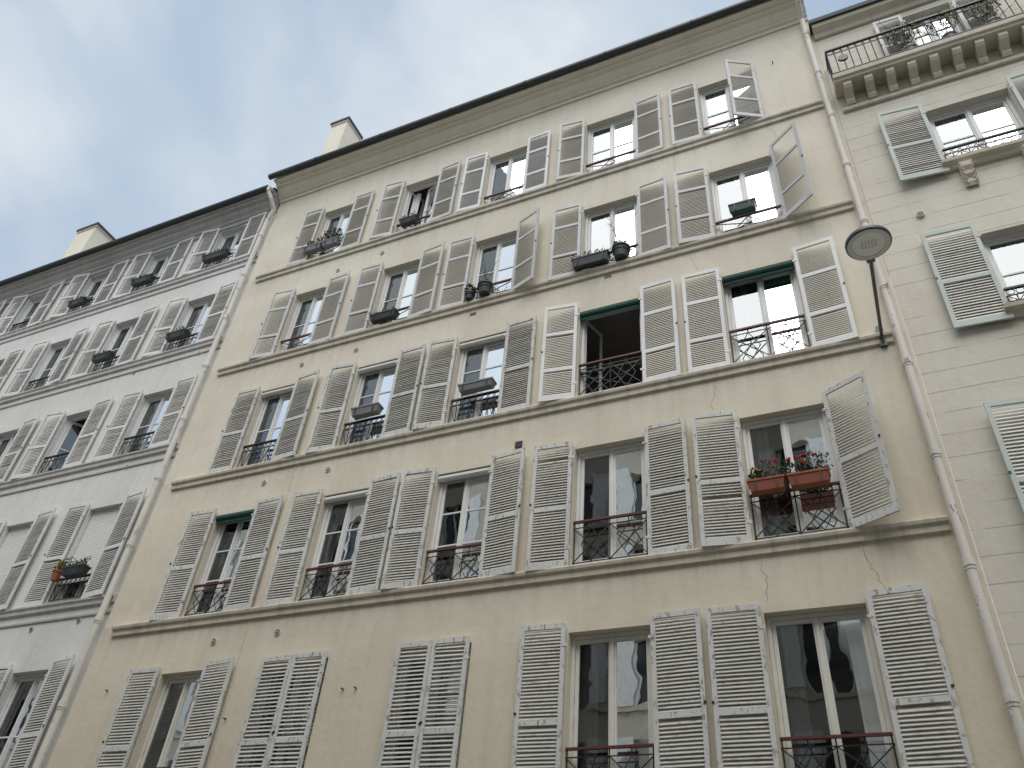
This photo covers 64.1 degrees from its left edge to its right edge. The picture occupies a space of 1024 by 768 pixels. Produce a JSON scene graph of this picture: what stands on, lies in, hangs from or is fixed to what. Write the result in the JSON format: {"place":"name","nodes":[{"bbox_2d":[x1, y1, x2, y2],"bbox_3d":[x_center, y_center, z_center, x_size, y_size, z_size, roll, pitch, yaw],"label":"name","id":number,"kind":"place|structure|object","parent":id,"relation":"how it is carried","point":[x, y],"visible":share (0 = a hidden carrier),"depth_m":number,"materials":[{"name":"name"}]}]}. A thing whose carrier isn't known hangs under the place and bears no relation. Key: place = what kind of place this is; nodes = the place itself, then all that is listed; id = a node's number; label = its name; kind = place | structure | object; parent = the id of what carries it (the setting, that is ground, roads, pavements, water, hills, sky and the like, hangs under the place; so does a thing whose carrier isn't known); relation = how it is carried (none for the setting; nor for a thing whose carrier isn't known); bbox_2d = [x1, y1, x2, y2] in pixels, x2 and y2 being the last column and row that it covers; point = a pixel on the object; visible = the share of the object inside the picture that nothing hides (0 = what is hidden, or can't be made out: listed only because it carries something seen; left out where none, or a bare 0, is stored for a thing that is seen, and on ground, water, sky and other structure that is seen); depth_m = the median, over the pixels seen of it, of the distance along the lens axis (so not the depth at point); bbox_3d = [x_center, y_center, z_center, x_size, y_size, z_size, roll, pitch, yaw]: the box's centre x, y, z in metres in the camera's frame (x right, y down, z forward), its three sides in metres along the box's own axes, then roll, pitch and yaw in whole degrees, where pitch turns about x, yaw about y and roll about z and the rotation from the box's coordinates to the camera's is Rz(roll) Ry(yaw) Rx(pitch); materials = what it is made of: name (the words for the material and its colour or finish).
{"place":"outdoors","nodes":[
{"label":"outdoors","id":0,"kind":"place"},
{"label":"pavement","id":1,"kind":"structure","parent":0,"visible":0},
{"bbox_2d":[32,186,275,767],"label":"drainpipe","id":2,"kind":"object","parent":1,"relation":"on","point":[62,705],"visible":1,"depth_m":15.84,"materials":[{"name":"metal"}]},
{"label":"ground","id":3,"kind":"structure","parent":0,"visible":0},
{"bbox_2d":[0,213,276,767],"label":"walls","id":4,"kind":"structure","parent":3,"relation":"on","point":[39,648],"depth_m":18.80,"materials":[{"name":"white paint"}]},
{"bbox_2d":[29,351,199,631],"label":"vent grilles","id":5,"kind":"object","parent":4,"relation":"attached to","point":[31,629],"visible":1,"depth_m":15.30,"materials":[{"name":"grey metal"}]},
{"bbox_2d":[9,252,234,600],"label":"window guard rails","id":6,"kind":"object","parent":4,"relation":"attached to","point":[66,453],"depth_m":18.76,"materials":[{"name":"black metal"}]},
{"bbox_2d":[61,556,91,577],"bbox_3d":[-8.372,3.498,15.709,0.646,0.408,0.269,-13,-43,21],"label":"flower planter","id":7,"kind":"object","parent":6,"relation":"attached to","point":[77,569],"visible":1,"depth_m":15.60,"materials":[{"name":"plastic"}]},
{"bbox_2d":[68,295,88,308],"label":"flower planter","id":8,"kind":"object","parent":6,"relation":"attached to","point":[77,302],"visible":1,"depth_m":23.20,"materials":[{"name":"plastic"}]},
{"bbox_2d":[92,350,115,363],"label":"flower planter","id":9,"kind":"object","parent":6,"relation":"attached to","point":[103,356],"visible":1,"depth_m":20.52,"materials":[{"name":"plastic"}]},
{"bbox_2d":[131,273,155,287],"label":"flower planter","id":10,"kind":"object","parent":6,"relation":"attached to","point":[144,279],"visible":1,"depth_m":22.34,"materials":[{"name":"plastic"}]},
{"bbox_2d":[165,325,190,342],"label":"flower planter","id":11,"kind":"object","parent":6,"relation":"attached to","point":[177,335],"visible":1,"depth_m":19.66,"materials":[{"name":"plastic"}]},
{"bbox_2d":[202,246,231,263],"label":"flower planter","id":12,"kind":"object","parent":6,"relation":"attached to","point":[219,254],"visible":1,"depth_m":21.45,"materials":[{"name":"plastic"}]},
{"bbox_2d":[0,229,244,767],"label":"windows","id":13,"kind":"structure","parent":4,"relation":"attached to","point":[18,705],"depth_m":18.16,"materials":[{"name":"clear glass"}]},
{"bbox_2d":[0,185,277,285],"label":"roof and gutter","id":14,"kind":"structure","parent":4,"relation":"on","point":[237,198],"depth_m":23.65,"materials":[{"name":"metal"}]},
{"bbox_2d":[62,222,114,257],"bbox_3d":[-14.772,-3.884,27.716,1.020,3.820,0.920,-13,-43,21],"label":"chimney","id":15,"kind":"object","parent":14,"relation":"on","point":[92,235],"visible":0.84,"depth_m":28.23,"materials":[{"name":"beige paint"}]},
{"bbox_2d":[0,189,279,628],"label":"string courses and cornice","id":16,"kind":"object","parent":4,"relation":"attached to","point":[233,215],"visible":1,"depth_m":22.33,"materials":[{"name":"grey stone"}]},
{"bbox_2d":[50,559,66,581],"bbox_3d":[-8.803,3.614,15.871,0.229,0.450,0.230,-13,-43,21],"label":"potted plant","id":17,"kind":"object","parent":16,"relation":"on","point":[56,574],"visible":0.87,"depth_m":15.79,"materials":[{"name":"orange plant"}]},
{"bbox_2d":[0,211,267,767],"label":"louvred shutters","id":18,"kind":"object","parent":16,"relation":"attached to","point":[36,735],"visible":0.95,"depth_m":18.75,"materials":[{"name":"paint"}]},
{"bbox_2d":[47,21,1023,767],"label":"walls","id":19,"kind":"structure","parent":3,"relation":"on","point":[359,645],"depth_m":13.05,"materials":[{"name":"beige paint"}]},
{"bbox_2d":[211,251,610,644],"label":"vent grilles","id":20,"kind":"object","parent":19,"relation":"attached to","point":[518,444],"visible":1,"depth_m":14.60,"materials":[{"name":"grey metal"}]},
{"bbox_2d":[105,61,884,767],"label":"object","id":21,"kind":"object","parent":19,"relation":"attached to","point":[257,595],"visible":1,"depth_m":12.84,"materials":[{"name":"beige stone"}]},
{"bbox_2d":[135,79,899,767],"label":"windows","id":22,"kind":"structure","parent":19,"relation":"attached to","point":[827,679],"depth_m":12.69,"materials":[{"name":"clear glass"}]},
{"bbox_2d":[268,0,768,179],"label":"roof and gutter","id":23,"kind":"structure","parent":19,"relation":"attached to","point":[668,32],"depth_m":19.37,"materials":[{"name":"metal"}]},
{"bbox_2d":[322,116,362,154],"bbox_3d":[-5.324,-6.418,24.339,0.690,4.270,0.820,-13,-43,21],"label":"chimney","id":24,"kind":"object","parent":23,"relation":"on","point":[344,132],"visible":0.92,"depth_m":25.03,"materials":[{"name":"beige paint"}]},
{"bbox_2d":[151,111,898,767],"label":"window guard rails","id":25,"kind":"object","parent":19,"relation":"attached to","point":[609,523],"depth_m":12.47,"materials":[{"name":"black metal"}]},
{"bbox_2d":[302,236,323,254],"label":"flower planter","id":26,"kind":"object","parent":25,"relation":"attached to","point":[311,247],"visible":0.99,"depth_m":19.58,"materials":[{"name":"grey plastic"}]},
{"bbox_2d":[322,227,343,249],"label":"flower planter","id":27,"kind":"object","parent":25,"relation":"attached to","point":[332,242],"visible":1,"depth_m":19.43,"materials":[{"name":"grey plastic"}]},
{"bbox_2d":[351,402,383,419],"bbox_3d":[-2.678,0.517,15.064,0.600,0.183,0.224,-13,-43,21],"label":"flower planter","id":28,"kind":"object","parent":25,"relation":"attached to","point":[367,410],"visible":1,"depth_m":15.00,"materials":[{"name":"grey plastic"}]},
{"bbox_2d":[369,306,399,324],"bbox_3d":[-2.634,-1.419,16.753,0.715,0.330,0.246,-13,-43,21],"label":"flower planter","id":29,"kind":"object","parent":25,"relation":"attached to","point":[383,316],"visible":1,"depth_m":16.64,"materials":[{"name":"plastic"}]},
{"bbox_2d":[399,210,422,227],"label":"flower planter","id":30,"kind":"object","parent":25,"relation":"attached to","point":[410,220],"visible":1,"depth_m":18.59,"materials":[{"name":"plastic"}]},
{"bbox_2d":[457,377,496,395],"bbox_3d":[-0.612,0.060,14.270,0.680,0.153,0.224,-13,-43,21],"label":"flower planter","id":31,"kind":"object","parent":25,"relation":"attached to","point":[479,385],"visible":1,"depth_m":14.21,"materials":[{"name":"grey plastic"}]},
{"bbox_2d":[571,246,611,271],"bbox_3d":[1.455,-2.317,15.073,0.782,0.362,0.266,-13,-43,21],"label":"flower planter","id":32,"kind":"object","parent":25,"relation":"attached to","point":[592,260],"visible":1,"depth_m":14.98,"materials":[{"name":"plastic"}]},
{"bbox_2d":[728,197,756,216],"bbox_3d":[4.034,-3.058,14.259,0.470,0.183,0.224,-13,-43,21],"label":"flower planter","id":33,"kind":"object","parent":25,"relation":"attached to","point":[746,206],"visible":1,"depth_m":14.20,"materials":[{"name":"green plastic"}]},
{"bbox_2d":[745,457,791,496],"bbox_3d":[3.392,1.213,10.798,0.642,0.482,0.272,-13,-43,21],"label":"geranium planter","id":34,"kind":"object","parent":25,"relation":"attached to","point":[758,485],"visible":0.99,"depth_m":10.71,"materials":[{"name":"ceramic"}]},
{"bbox_2d":[781,449,833,490],"bbox_3d":[3.835,1.099,10.642,0.666,0.526,0.269,-13,-43,21],"label":"geranium planter","id":35,"kind":"object","parent":25,"relation":"attached to","point":[811,477],"visible":1,"depth_m":10.54,"materials":[{"name":"ceramic"}]},
{"bbox_2d":[111,0,950,636],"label":"string courses and cornice","id":36,"kind":"object","parent":19,"relation":"attached to","point":[727,32],"visible":1,"depth_m":15.55,"materials":[{"name":"beige stone"}]},
{"bbox_2d":[464,283,476,300],"bbox_3d":[-0.818,-1.807,16.021,0.266,0.436,0.277,-13,-43,21],"label":"potted plant","id":37,"kind":"object","parent":36,"relation":"on","point":[469,294],"visible":0.98,"depth_m":15.91,"materials":[{"name":"green plant"}]},
{"bbox_2d":[477,264,494,296],"bbox_3d":[-0.500,-2.075,16.072,0.330,0.901,0.359,12,-40,-8],"label":"potted plant","id":38,"kind":"object","parent":36,"relation":"on","point":[485,286],"visible":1,"depth_m":15.80,"materials":[{"name":"grey plant"}]},
{"bbox_2d":[606,200,637,260],"bbox_3d":[2.041,-2.817,15.189,0.742,1.348,0.428,-13,-43,21],"label":"potted plant","id":39,"kind":"object","parent":36,"relation":"on","point":[621,250],"visible":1,"depth_m":14.83,"materials":[{"name":"black plant"}]},
{"bbox_2d":[94,59,974,767],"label":"louvred shutters","id":40,"kind":"object","parent":19,"relation":"attached to","point":[526,745],"visible":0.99,"depth_m":12.13,"materials":[{"name":"grey paint"}]},
{"bbox_2d":[845,225,891,347],"bbox_3d":[4.805,-1.309,10.840,0.550,0.380,2.134,-13,-43,21],"label":"street lamp","id":41,"kind":"object","parent":19,"relation":"attached to","point":[869,244],"visible":1,"depth_m":10.30,"materials":[{"name":"grey metal"}]},
{"bbox_2d":[795,0,1023,759],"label":"drainpipe","id":42,"kind":"object","parent":19,"relation":"attached to","point":[1010,698],"visible":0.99,"depth_m":10.03,"materials":[{"name":"metal"}]},
{"bbox_2d":[813,0,1023,697],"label":"walls","id":43,"kind":"structure","parent":3,"relation":"on","point":[966,372],"depth_m":11.88,"materials":[{"name":"beige stone"}]},
{"bbox_2d":[838,54,924,217],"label":"vent grilles","id":44,"kind":"object","parent":43,"relation":"attached to","point":[842,58],"visible":1,"depth_m":15.25,"materials":[{"name":"grey metal"}]},
{"bbox_2d":[808,0,1023,320],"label":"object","id":45,"kind":"object","parent":43,"relation":"on","point":[979,43],"visible":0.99,"depth_m":14.42,"materials":[{"name":"beige stone"}]},
{"bbox_2d":[878,20,920,52],"bbox_3d":[7.323,-6.291,15.218,0.878,1.254,0.707,-13,-43,21],"label":"balcony plant","id":46,"kind":"object","parent":45,"relation":"on","point":[911,45],"visible":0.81,"depth_m":15.14,"materials":[{"name":"green plant"}]},
{"bbox_2d":[824,0,1023,301],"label":"balcony and window rails","id":47,"kind":"structure","parent":45,"relation":"on","point":[907,25],"depth_m":14.72,"materials":[{"name":"black metal"}]},
{"bbox_2d":[912,0,958,37],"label":"balcony plant","id":48,"kind":"object","parent":45,"relation":"on","point":[950,32],"visible":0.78,"depth_m":14.90,"materials":[{"name":"green plant"}]},
{"bbox_2d":[949,0,1016,23],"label":"balcony plant","id":49,"kind":"object","parent":45,"relation":"on","point":[991,18],"visible":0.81,"depth_m":14.64,"materials":[{"name":"green plant"}]},
{"bbox_2d":[872,0,1023,512],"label":"louvred shutters","id":50,"kind":"object","parent":43,"relation":"attached to","point":[1016,480],"visible":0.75,"depth_m":11.66,"materials":[{"name":"grey paint"}]},
{"bbox_2d":[905,8,1023,302],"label":"windows","id":51,"kind":"structure","parent":43,"relation":"attached to","point":[1005,253],"depth_m":13.50,"materials":[{"name":"clear glass"}]}
]}

